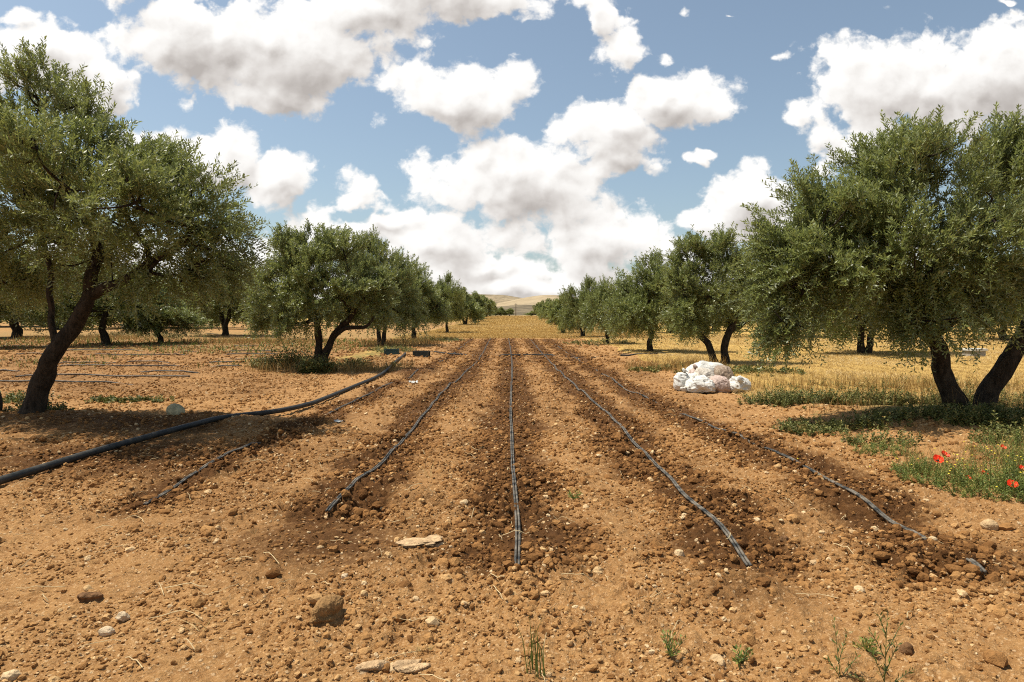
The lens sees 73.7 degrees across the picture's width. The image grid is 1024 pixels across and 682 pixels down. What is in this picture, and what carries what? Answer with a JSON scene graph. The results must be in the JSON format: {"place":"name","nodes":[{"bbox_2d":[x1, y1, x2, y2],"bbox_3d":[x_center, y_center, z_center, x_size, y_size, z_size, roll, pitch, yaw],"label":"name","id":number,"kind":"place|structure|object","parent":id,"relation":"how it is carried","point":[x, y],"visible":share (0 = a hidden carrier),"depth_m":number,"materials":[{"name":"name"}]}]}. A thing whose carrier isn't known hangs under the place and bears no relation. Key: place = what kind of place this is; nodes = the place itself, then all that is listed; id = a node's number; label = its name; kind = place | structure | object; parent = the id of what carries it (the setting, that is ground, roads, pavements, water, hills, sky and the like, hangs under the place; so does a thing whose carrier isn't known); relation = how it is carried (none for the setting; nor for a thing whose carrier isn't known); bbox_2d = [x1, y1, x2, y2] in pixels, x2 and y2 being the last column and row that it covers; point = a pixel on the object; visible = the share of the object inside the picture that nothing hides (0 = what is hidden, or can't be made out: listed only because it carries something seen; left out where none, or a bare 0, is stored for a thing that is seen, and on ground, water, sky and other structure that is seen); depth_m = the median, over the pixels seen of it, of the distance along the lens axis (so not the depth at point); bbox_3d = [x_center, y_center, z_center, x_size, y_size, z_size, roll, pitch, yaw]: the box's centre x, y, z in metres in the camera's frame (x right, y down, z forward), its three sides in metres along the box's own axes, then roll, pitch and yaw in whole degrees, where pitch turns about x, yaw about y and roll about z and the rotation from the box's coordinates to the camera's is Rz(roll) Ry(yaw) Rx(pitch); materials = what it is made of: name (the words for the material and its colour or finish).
{"place":"outdoors","nodes":[
{"label":"outdoors","id":0,"kind":"place"},
{"bbox_2d":[0,336,392,367],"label":"sprouting grass","id":1,"kind":"structure","parent":0,"point":[174,342],"depth_m":31.47,"materials":[{"name":"yellow plant"}]},
{"bbox_2d":[469,294,519,302],"bbox_3d":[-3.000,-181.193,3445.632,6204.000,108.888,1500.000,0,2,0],"label":"hill","id":2,"kind":"structure","parent":0,"point":[500,298],"depth_m":3209.55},
{"bbox_2d":[0,316,1023,681],"bbox_3d":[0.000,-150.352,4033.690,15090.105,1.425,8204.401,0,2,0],"label":"ground","id":3,"kind":"structure","parent":0,"point":[124,578],"depth_m":4.63,"materials":[{"name":"soil"}]},
{"bbox_2d":[0,262,42,325],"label":"olive tree","id":4,"kind":"object","parent":3,"relation":"on","point":[4,312],"visible":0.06,"depth_m":30.37,"materials":[{"name":"green plant"}]},
{"bbox_2d":[0,260,100,337],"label":"olive tree","id":5,"kind":"object","parent":3,"relation":"on","point":[17,329],"visible":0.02,"depth_m":46.04,"materials":[{"name":"green plant"}]},
{"bbox_2d":[0,380,132,384],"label":"drip line","id":6,"kind":"object","parent":3,"relation":"on","point":[57,381],"visible":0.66,"depth_m":14.69,"materials":[{"name":"plastic"}]},
{"bbox_2d":[19,311,118,329],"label":"olive tree","id":7,"kind":"object","parent":3,"relation":"on","point":[86,324],"depth_m":72.28,"materials":[{"name":"green plant"}]},
{"bbox_2d":[0,390,174,411],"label":"tree foot weeds","id":8,"kind":"object","parent":3,"relation":"on","point":[20,396],"visible":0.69,"depth_m":11.87,"materials":[{"name":"green plant"}]},
{"bbox_2d":[77,592,103,602],"bbox_3d":[-2.229,1.349,3.612,0.125,0.057,0.095,-1,3,-33],"label":"soil lump","id":9,"kind":"object","parent":3,"relation":"on","point":[87,597],"visible":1,"depth_m":3.58,"materials":[{"name":"soil"}]},
{"bbox_2d":[12,243,186,344],"bbox_3d":[-20.538,-2.441,33.927,6.696,5.796,8.350,0,2,0],"label":"olive tree","id":10,"kind":"object","parent":3,"relation":"on","point":[99,313],"visible":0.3,"depth_m":33.58,"materials":[{"name":"green plant"}]},
{"bbox_2d":[0,369,199,372],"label":"drip line","id":11,"kind":"object","parent":3,"relation":"on","point":[141,371],"visible":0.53,"depth_m":17.55,"materials":[{"name":"plastic"}]},
{"bbox_2d":[12,374,189,376],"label":"drip line","id":12,"kind":"object","parent":3,"relation":"on","point":[120,375],"visible":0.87,"depth_m":16.15,"materials":[{"name":"plastic"}]},
{"bbox_2d":[98,626,114,636],"bbox_3d":[-1.916,1.372,3.227,0.071,0.046,0.056,-1,2,-21],"label":"stone","id":13,"kind":"object","parent":3,"relation":"on","point":[106,631],"visible":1,"depth_m":3.21,"materials":[{"name":"stone"}]},
{"bbox_2d":[115,611,129,621],"bbox_3d":[-1.939,1.371,3.398,0.069,0.054,0.055,-2,3,-40],"label":"stone","id":14,"kind":"object","parent":3,"relation":"on","point":[123,616],"visible":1,"depth_m":3.38,"materials":[{"name":"stone"}]},
{"bbox_2d":[4,345,267,346],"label":"drip line","id":15,"kind":"object","parent":3,"relation":"on","point":[149,345],"visible":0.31,"depth_m":33.40,"materials":[{"name":"plastic"}]},
{"bbox_2d":[0,36,277,413],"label":"olive tree","id":16,"kind":"object","parent":3,"relation":"on","point":[48,203],"visible":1,"depth_m":9.00,"materials":[{"name":"green plant"}]},
{"bbox_2d":[19,353,276,354],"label":"drip line","id":17,"kind":"object","parent":3,"relation":"on","point":[173,354],"visible":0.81,"depth_m":25.05,"materials":[{"name":"plastic"}]},
{"bbox_2d":[58,364,241,366],"bbox_3d":[-12.020,0.725,19.269,8.843,0.143,0.141,0,2,1],"label":"drip line","id":18,"kind":"object","parent":3,"relation":"on","point":[132,365],"visible":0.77,"depth_m":19.21,"materials":[{"name":"plastic"}]},
{"bbox_2d":[59,360,243,362],"bbox_3d":[-13.002,0.688,20.921,9.602,0.179,0.254,0,2,1],"label":"drip line","id":19,"kind":"object","parent":3,"relation":"on","point":[140,361],"visible":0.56,"depth_m":20.87,"materials":[{"name":"plastic"}]},
{"bbox_2d":[109,289,214,342],"bbox_3d":[-18.756,-1.311,36.260,5.237,3.130,5.588,0,2,-11],"label":"olive tree","id":20,"kind":"object","parent":3,"relation":"on","point":[178,322],"visible":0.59,"depth_m":35.93,"materials":[{"name":"green plant"}]},
{"bbox_2d":[67,349,276,351],"bbox_3d":[-16.200,0.422,27.946,14.403,0.175,0.154,0,2,1],"label":"drip line","id":21,"kind":"object","parent":3,"relation":"on","point":[139,350],"visible":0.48,"depth_m":27.97,"materials":[{"name":"plastic"}]},
{"bbox_2d":[166,403,184,414],"bbox_3d":[-4.848,1.008,9.839,0.250,0.217,0.225,-1,2,-24],"label":"stone","id":22,"kind":"object","parent":3,"relation":"on","point":[174,409],"visible":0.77,"depth_m":9.76,"materials":[{"name":"stone"}]},
{"bbox_2d":[146,607,222,632],"bbox_3d":[-1.526,1.322,3.212,0.422,0.102,0.147,-2,3,-35],"label":"straw wisp","id":23,"kind":"object","parent":3,"relation":"on","point":[197,623],"visible":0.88,"depth_m":3.21,"materials":[{"name":"beige plant"}]},
{"bbox_2d":[0,352,405,484],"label":"supply hose","id":24,"kind":"object","parent":3,"relation":"on","point":[13,476],"visible":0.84,"depth_m":8.25,"materials":[{"name":"black plastic"}]},
{"bbox_2d":[171,247,269,335],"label":"olive tree","id":25,"kind":"object","parent":3,"relation":"on","point":[217,316],"visible":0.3,"depth_m":48.90,"materials":[{"name":"green plant"}]},
{"bbox_2d":[210,278,300,328],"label":"olive tree","id":26,"kind":"object","parent":3,"relation":"on","point":[247,317],"visible":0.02,"depth_m":74.15,"materials":[{"name":"green plant"}]},
{"bbox_2d":[279,284,318,318],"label":"olive tree","id":27,"kind":"object","parent":3,"relation":"on","point":[309,316],"visible":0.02,"depth_m":90.64,"materials":[{"name":"green plant"}]},
{"bbox_2d":[143,338,472,504],"bbox_3d":[-2.533,0.552,24.976,0.588,0.215,39.024,0,2,1],"label":"drip line","id":28,"kind":"object","parent":3,"relation":"on","point":[193,473],"visible":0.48,"depth_m":7.10,"materials":[{"name":"plastic"}]},
{"bbox_2d":[234,218,403,364],"bbox_3d":[-5.349,-1.220,18.435,4.770,4.222,3.192,0,2,0],"label":"olive tree","id":29,"kind":"object","parent":3,"relation":"on","point":[320,256],"visible":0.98,"depth_m":18.18,"materials":[{"name":"green plant"}]},
{"bbox_2d":[0,337,653,366],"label":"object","id":30,"kind":"object","parent":3,"relation":"on","point":[526,341],"visible":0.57,"depth_m":27.68,"materials":[{"name":"soil"}]},
{"bbox_2d":[309,594,344,627],"bbox_3d":[-0.879,1.320,3.300,0.188,0.187,0.168,0,2,-11],"label":"soil lump","id":31,"kind":"object","parent":3,"relation":"on","point":[328,609],"visible":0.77,"depth_m":3.25,"materials":[{"name":"soil"}]},
{"bbox_2d":[317,290,361,325],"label":"olive tree","id":32,"kind":"object","parent":3,"relation":"on","point":[336,311],"visible":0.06,"depth_m":87.03,"materials":[{"name":"green plant"}]},
{"bbox_2d":[355,660,388,673],"bbox_3d":[-0.600,1.382,2.901,0.153,0.057,0.097,-1,2,-27],"label":"stone","id":33,"kind":"object","parent":3,"relation":"on","point":[368,666],"visible":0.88,"depth_m":2.88,"materials":[{"name":"stone"}]},
{"bbox_2d":[334,224,430,344],"bbox_3d":[-6.340,-2.613,33.411,4.891,6.193,4.080,-1,2,-23],"label":"olive tree","id":34,"kind":"object","parent":3,"relation":"on","point":[399,263],"visible":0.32,"depth_m":32.99,"materials":[{"name":"green plant"}]},
{"bbox_2d":[384,349,398,354],"bbox_3d":[-4.601,0.416,26.101,0.570,0.219,0.406,0,2,-9],"label":"crate","id":35,"kind":"object","parent":3,"relation":"on","point":[390,351],"visible":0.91,"depth_m":25.92,"materials":[{"name":"teal plastic"}]},
{"bbox_2d":[325,338,490,511],"bbox_3d":[-1.275,0.556,24.739,0.267,0.156,39.501,0,2,0],"label":"drip line","id":36,"kind":"object","parent":3,"relation":"on","point":[348,488],"visible":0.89,"depth_m":7.11,"materials":[{"name":"plastic"}]},
{"bbox_2d":[392,659,430,673],"bbox_3d":[-0.425,1.386,2.897,0.161,0.050,0.105,-1,2,-26],"label":"stone","id":37,"kind":"object","parent":3,"relation":"on","point":[413,666],"visible":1,"depth_m":2.88,"materials":[{"name":"stone"}]},
{"bbox_2d":[386,644,436,659],"bbox_3d":[-0.449,1.365,3.005,0.250,0.028,0.057,-1,2,-20],"label":"grass ear","id":38,"kind":"object","parent":3,"relation":"on","point":[419,650],"depth_m":3.02,"materials":[{"name":"plant"}]},
{"bbox_2d":[396,534,442,547],"bbox_3d":[-0.578,1.309,4.431,0.236,0.055,0.326,2,3,44],"label":"stone","id":39,"kind":"object","parent":3,"relation":"on","point":[427,541],"visible":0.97,"depth_m":4.40,"materials":[{"name":"stone"}]},
{"bbox_2d":[388,254,453,339],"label":"olive tree","id":40,"kind":"object","parent":3,"relation":"on","point":[438,311],"visible":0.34,"depth_m":42.47,"materials":[{"name":"green plant"}]},
{"bbox_2d":[413,350,429,356],"bbox_3d":[-3.315,0.468,25.014,0.570,0.219,0.406,0,2,6],"label":"crate","id":41,"kind":"object","parent":3,"relation":"on","point":[421,353],"visible":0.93,"depth_m":24.84,"materials":[{"name":"black plastic"}]},
{"bbox_2d":[80,330,806,376],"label":"verge weeds","id":42,"kind":"object","parent":3,"relation":"on","point":[309,367],"visible":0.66,"depth_m":18.92,"materials":[{"name":"green plant"}]},
{"bbox_2d":[426,271,470,331],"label":"olive tree","id":43,"kind":"object","parent":3,"relation":"on","point":[450,292],"visible":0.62,"depth_m":59.15,"materials":[{"name":"green plant"}]},
{"bbox_2d":[456,286,485,324],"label":"olive tree","id":44,"kind":"object","parent":3,"relation":"on","point":[475,313],"visible":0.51,"depth_m":94.43,"materials":[{"name":"green plant"}]},
{"bbox_2d":[468,290,489,320],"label":"olive tree","id":45,"kind":"object","parent":3,"relation":"on","point":[479,300],"visible":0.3,"depth_m":117.45,"materials":[{"name":"green plant"}]},
{"bbox_2d":[481,295,495,314],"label":"olive tree","id":46,"kind":"object","parent":3,"relation":"on","point":[488,307],"visible":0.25,"depth_m":141.58,"materials":[{"name":"green plant"}]},
{"bbox_2d":[1,291,988,327],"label":"orchard","id":47,"kind":"object","parent":3,"relation":"on","point":[114,322],"depth_m":91.16,"materials":[{"name":"green plant"}]},
{"bbox_2d":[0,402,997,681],"bbox_3d":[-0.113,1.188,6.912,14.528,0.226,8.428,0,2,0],"label":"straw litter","id":48,"kind":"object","parent":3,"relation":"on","point":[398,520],"visible":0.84,"depth_m":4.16,"materials":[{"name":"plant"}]},
{"bbox_2d":[497,306,505,315],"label":"olive tree","id":49,"kind":"object","parent":3,"relation":"on","point":[501,311],"visible":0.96,"depth_m":298.72,"materials":[{"name":"green plant"}]},
{"bbox_2d":[504,308,513,315],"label":"olive tree","id":50,"kind":"object","parent":3,"relation":"on","point":[510,311],"visible":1,"depth_m":298.97,"materials":[{"name":"green plant"}]},
{"bbox_2d":[0,416,1023,681],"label":"soil clods","id":51,"kind":"object","parent":3,"relation":"on","point":[996,610],"visible":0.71,"depth_m":4.69,"materials":[{"name":"soil"}]},
{"bbox_2d":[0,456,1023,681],"bbox_3d":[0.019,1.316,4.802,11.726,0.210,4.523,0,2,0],"label":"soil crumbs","id":52,"kind":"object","parent":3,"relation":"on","point":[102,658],"visible":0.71,"depth_m":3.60,"materials":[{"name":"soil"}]},
{"bbox_2d":[508,338,520,563],"bbox_3d":[-0.059,0.568,24.259,0.124,0.138,40.462,0,2,0],"label":"drip line","id":53,"kind":"object","parent":3,"relation":"on","point":[517,534],"visible":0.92,"depth_m":5.60,"materials":[{"name":"plastic"}]},
{"bbox_2d":[430,351,599,358],"bbox_3d":[-0.314,0.521,26.281,7.849,0.126,1.745,1,2,23],"label":"header pipe","id":54,"kind":"object","parent":3,"relation":"on","point":[507,354],"visible":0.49,"depth_m":25.86,"materials":[{"name":"black plastic"}]},
{"bbox_2d":[513,615,546,677],"bbox_3d":[0.091,1.252,2.797,0.147,0.259,0.124,-1,2,-23],"label":"grass tuft","id":55,"kind":"object","parent":3,"relation":"on","point":[533,646],"visible":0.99,"depth_m":2.81,"materials":[{"name":"green plant"}]},
{"bbox_2d":[531,302,539,313],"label":"olive tree","id":56,"kind":"object","parent":3,"relation":"on","point":[535,306],"visible":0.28,"depth_m":191.70,"materials":[{"name":"green plant"}]},
{"bbox_2d":[534,299,546,318],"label":"olive tree","id":57,"kind":"object","parent":3,"relation":"on","point":[538,310],"visible":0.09,"depth_m":141.41,"materials":[{"name":"green plant"}]},
{"bbox_2d":[538,298,551,320],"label":"olive tree","id":58,"kind":"object","parent":3,"relation":"on","point":[544,307],"visible":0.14,"depth_m":117.77,"materials":[{"name":"green plant"}]},
{"bbox_2d":[542,298,557,323],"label":"olive tree","id":59,"kind":"object","parent":3,"relation":"on","point":[554,302],"visible":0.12,"depth_m":94.53,"materials":[{"name":"green plant"}]},
{"bbox_2d":[545,294,579,332],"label":"olive tree","id":60,"kind":"object","parent":3,"relation":"on","point":[555,308],"visible":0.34,"depth_m":56.75,"materials":[{"name":"green plant"}]},
{"bbox_2d":[567,488,582,498],"bbox_3d":[0.492,1.225,5.448,0.148,0.094,0.123,0,2,0],"label":"weed","id":61,"kind":"object","parent":3,"relation":"on","point":[575,497],"visible":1,"depth_m":5.46,"materials":[{"name":"green plant"}]},
{"bbox_2d":[554,273,597,336],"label":"olive tree","id":62,"kind":"object","parent":3,"relation":"on","point":[572,302],"visible":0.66,"depth_m":45.87,"materials":[{"name":"green plant"}]},
{"bbox_2d":[577,275,636,343],"bbox_3d":[4.846,-1.554,34.221,3.311,3.738,3.103,2,3,38],"label":"olive tree","id":63,"kind":"object","parent":3,"relation":"on","point":[591,306],"visible":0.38,"depth_m":33.91,"materials":[{"name":"green plant"}]},
{"bbox_2d":[531,340,752,566],"bbox_3d":[1.267,0.625,22.724,0.138,0.121,37.394,0,2,-1],"label":"drip line","id":64,"kind":"object","parent":3,"relation":"on","point":[738,549],"visible":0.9,"depth_m":5.61,"materials":[{"name":"plastic"}]},
{"bbox_2d":[620,353,664,355],"bbox_3d":[4.883,0.496,25.146,1.760,0.129,0.322,0,2,0],"label":"header pipe","id":65,"kind":"object","parent":3,"relation":"on","point":[636,354],"visible":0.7,"depth_m":25.12,"materials":[{"name":"black plastic"}]},
{"bbox_2d":[593,246,709,351],"bbox_3d":[5.720,-1.610,27.164,4.869,4.455,3.904,0,2,10],"label":"olive tree","id":66,"kind":"object","parent":3,"relation":"on","point":[638,315],"visible":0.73,"depth_m":26.59,"materials":[{"name":"green plant"}]},
{"bbox_2d":[660,629,687,657],"bbox_3d":[0.702,1.308,2.938,0.113,0.119,0.171,0,2,0],"label":"weed","id":67,"kind":"object","parent":3,"relation":"on","point":[670,652],"visible":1,"depth_m":2.95,"materials":[{"name":"green plant"}]},
{"bbox_2d":[645,297,713,332],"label":"olive tree","id":68,"kind":"object","parent":3,"relation":"on","point":[667,325],"depth_m":57.39,"materials":[{"name":"green plant"}]},
{"bbox_2d":[673,368,690,390],"bbox_3d":[3.396,0.766,13.637,0.362,0.467,0.388,0,2,-11],"label":"sack","id":69,"kind":"object","parent":3,"relation":"on","point":[681,378],"visible":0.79,"depth_m":13.52,"materials":[{"name":"white plastic"}]},
{"bbox_2d":[687,373,695,378],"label":"sack","id":70,"kind":"object","parent":3,"relation":"on","point":[692,375],"visible":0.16,"depth_m":13.68,"materials":[{"name":"white plastic"}]},
{"bbox_2d":[688,364,697,373],"bbox_3d":[3.650,0.731,13.878,0.291,0.532,0.346,1,2,17],"label":"sack","id":71,"kind":"object","parent":3,"relation":"on","point":[693,369],"visible":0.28,"depth_m":13.84,"materials":[{"name":"plastic"}]},
{"bbox_2d":[680,375,715,393],"bbox_3d":[3.609,0.842,13.279,0.667,0.353,0.520,0,2,11],"label":"sack","id":72,"kind":"object","parent":3,"relation":"on","point":[701,384],"visible":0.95,"depth_m":13.11,"materials":[{"name":"white plastic"}]},
{"bbox_2d":[686,361,722,372],"bbox_3d":[3.984,0.698,14.157,1.050,0.588,0.544,0,2,-3],"label":"sack","id":73,"kind":"object","parent":3,"relation":"on","point":[707,365],"visible":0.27,"depth_m":14.04,"materials":[{"name":"white plastic"}]},
{"bbox_2d":[694,367,714,377],"bbox_3d":[3.866,0.768,13.749,0.495,0.476,0.449,0,2,-6],"label":"sack","id":74,"kind":"object","parent":3,"relation":"on","point":[708,373],"visible":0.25,"depth_m":13.65,"materials":[{"name":"plastic"}]},
{"bbox_2d":[398,316,1013,338],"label":"golden stubble","id":75,"kind":"object","parent":3,"relation":"on","point":[536,332],"visible":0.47,"depth_m":61.41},
{"bbox_2d":[653,221,768,362],"bbox_3d":[6.259,-1.389,20.729,4.030,4.421,3.009,-2,3,-36],"label":"olive tree","id":76,"kind":"object","parent":3,"relation":"on","point":[689,303],"visible":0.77,"depth_m":20.28,"materials":[{"name":"green plant"}]},
{"bbox_2d":[709,654,725,665],"bbox_3d":[0.881,1.378,2.936,0.067,0.053,0.076,0,2,-9],"label":"stone","id":77,"kind":"object","parent":3,"relation":"on","point":[719,659],"visible":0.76,"depth_m":2.92,"materials":[{"name":"beige stone"}]},
{"bbox_2d":[709,375,730,392],"bbox_3d":[4.079,0.848,13.430,0.476,0.358,0.471,0,2,-11],"label":"sack","id":78,"kind":"object","parent":3,"relation":"on","point":[722,384],"visible":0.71,"depth_m":13.25,"materials":[{"name":"plastic"}]},
{"bbox_2d":[714,365,733,379],"bbox_3d":[4.315,0.740,13.841,0.445,0.509,0.465,1,2,14],"label":"sack","id":79,"kind":"object","parent":3,"relation":"on","point":[725,371],"visible":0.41,"depth_m":13.70,"materials":[{"name":"fabric"}]},
{"bbox_2d":[706,282,742,328],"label":"olive tree","id":80,"kind":"object","parent":3,"relation":"on","point":[713,296],"visible":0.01,"depth_m":65.55,"materials":[{"name":"green plant"}]},
{"bbox_2d":[729,375,750,391],"bbox_3d":[4.439,0.834,13.383,0.441,0.342,0.474,-1,2,-17],"label":"sack","id":81,"kind":"object","parent":3,"relation":"on","point":[741,384],"visible":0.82,"depth_m":13.22,"materials":[{"name":"white plastic"}]},
{"bbox_2d":[731,643,753,667],"bbox_3d":[0.990,1.362,2.947,0.097,0.083,0.142,2,3,38],"label":"weed","id":82,"kind":"object","parent":3,"relation":"on","point":[737,659],"visible":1,"depth_m":2.96,"materials":[{"name":"green plant"}]},
{"bbox_2d":[721,264,808,326],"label":"olive tree","id":83,"kind":"object","parent":3,"relation":"on","point":[760,314],"visible":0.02,"depth_m":44.88,"materials":[{"name":"green plant"}]},
{"bbox_2d":[555,344,986,572],"bbox_3d":[2.376,0.776,19.569,0.406,0.196,31.525,0,2,-1],"label":"drip line","id":84,"kind":"object","parent":3,"relation":"on","point":[889,519],"visible":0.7,"depth_m":5.56,"materials":[{"name":"plastic"}]},
{"bbox_2d":[779,535,788,541],"bbox_3d":[1.774,1.292,4.447,0.057,0.052,0.066,1,2,26],"label":"soil lump","id":85,"kind":"object","parent":3,"relation":"on","point":[781,538],"visible":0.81,"depth_m":4.43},
{"bbox_2d":[567,334,1023,401],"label":"dry grass","id":86,"kind":"structure","parent":3,"relation":"on","point":[850,356],"depth_m":21.50,"materials":[{"name":"plant"}]},
{"bbox_2d":[823,617,860,676],"bbox_3d":[1.354,1.252,2.795,0.180,0.257,0.044,0,2,-4],"label":"weed","id":87,"kind":"object","parent":3,"relation":"on","point":[836,657],"visible":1,"depth_m":2.79,"materials":[{"name":"green plant"}]},
{"bbox_2d":[793,262,939,353],"bbox_3d":[13.472,-1.522,25.821,6.204,4.404,5.175,-1,2,-26],"label":"olive tree","id":88,"kind":"object","parent":3,"relation":"on","point":[860,332],"visible":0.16,"depth_m":25.60,"materials":[{"name":"green plant"}]},
{"bbox_2d":[852,636,880,653],"bbox_3d":[1.559,1.337,3.008,0.088,0.074,0.137,-1,2,-29],"label":"weed","id":89,"kind":"object","parent":3,"relation":"on","point":[865,645],"visible":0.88,"depth_m":3.01,"materials":[{"name":"green plant"}]},
{"bbox_2d":[712,101,1023,409],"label":"olive tree","id":90,"kind":"object","parent":3,"relation":"on","point":[865,251],"visible":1,"depth_m":8.85,"materials":[{"name":"green plant"}]},
{"bbox_2d":[736,373,1023,446],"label":"undergrowth","id":91,"kind":"object","parent":3,"relation":"on","point":[996,417],"visible":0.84,"depth_m":8.82,"materials":[{"name":"green plant"}]},
{"bbox_2d":[848,609,913,681],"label":"weed","id":92,"kind":"object","parent":3,"relation":"on","point":[885,668],"visible":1,"depth_m":2.75,"materials":[{"name":"green plant"}]},
{"bbox_2d":[898,642,913,654],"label":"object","id":93,"kind":"object","parent":3,"relation":"on","point":[906,648],"visible":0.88,"depth_m":2.99,"materials":[{"name":"stone"}]},
{"bbox_2d":[797,441,1023,486],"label":"yellow blossoms","id":94,"kind":"object","parent":3,"relation":"on","point":[958,459],"visible":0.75,"depth_m":6.17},
{"bbox_2d":[851,427,1023,502],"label":"poppy bed greens","id":95,"kind":"object","parent":3,"relation":"on","point":[1000,482],"visible":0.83,"depth_m":5.92,"materials":[{"name":"green plant"}]},
{"bbox_2d":[933,454,943,469],"bbox_3d":[3.889,1.150,6.230,0.086,0.220,0.077,1,2,24],"label":"poppy","id":96,"kind":"object","parent":3,"relation":"on","point":[936,456],"visible":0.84,"depth_m":6.25,"materials":[{"name":"red plant"}]},
{"bbox_2d":[962,348,987,356],"bbox_3d":[16.241,0.416,24.010,0.620,0.307,0.560,0,2,-9],"label":"hive box","id":97,"kind":"object","parent":3,"relation":"on","point":[966,353],"visible":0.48,"depth_m":23.81,"materials":[{"name":"grey wood"}]},
{"bbox_2d":[942,254,1023,340],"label":"olive tree","id":98,"kind":"object","parent":3,"relation":"on","point":[1013,316],"visible":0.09,"depth_m":38.49,"materials":[{"name":"green plant"}]},
{"bbox_2d":[980,519,998,530],"bbox_3d":[3.323,1.283,4.750,0.118,0.089,0.107,-1,2,-27],"label":"stone","id":99,"kind":"object","parent":3,"relation":"on","point":[989,524],"visible":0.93,"depth_m":4.72,"materials":[{"name":"beige stone"}]},
{"bbox_2d":[1007,479,1017,491],"bbox_3d":[3.951,1.184,5.390,0.072,0.172,0.067,1,2,22],"label":"poppy","id":100,"kind":"object","parent":3,"relation":"on","point":[1009,481],"visible":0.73,"depth_m":5.41,"materials":[{"name":"red plant"}]},
{"bbox_2d":[488,305,535,315],"bbox_3d":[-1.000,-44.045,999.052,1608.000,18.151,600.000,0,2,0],"label":"foothill","id":101,"kind":"structure","parent":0,"point":[521,310],"depth_m":825.33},
{"bbox_2d":[0,0,1023,298],"label":"sky","id":102,"kind":"structure","parent":0,"point":[516,148],"materials":[{"name":"blue"}]},
{"bbox_2d":[7,333,1023,481],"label":"tall dry grass","id":103,"kind":"structure","parent":0,"point":[426,341],"depth_m":13.67,"materials":[{"name":"plant"}]},
{"bbox_2d":[496,295,577,306],"bbox_3d":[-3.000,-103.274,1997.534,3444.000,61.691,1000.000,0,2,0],"label":"sunlit hill","id":104,"kind":"structure","parent":0,"point":[532,300],"depth_m":1824.74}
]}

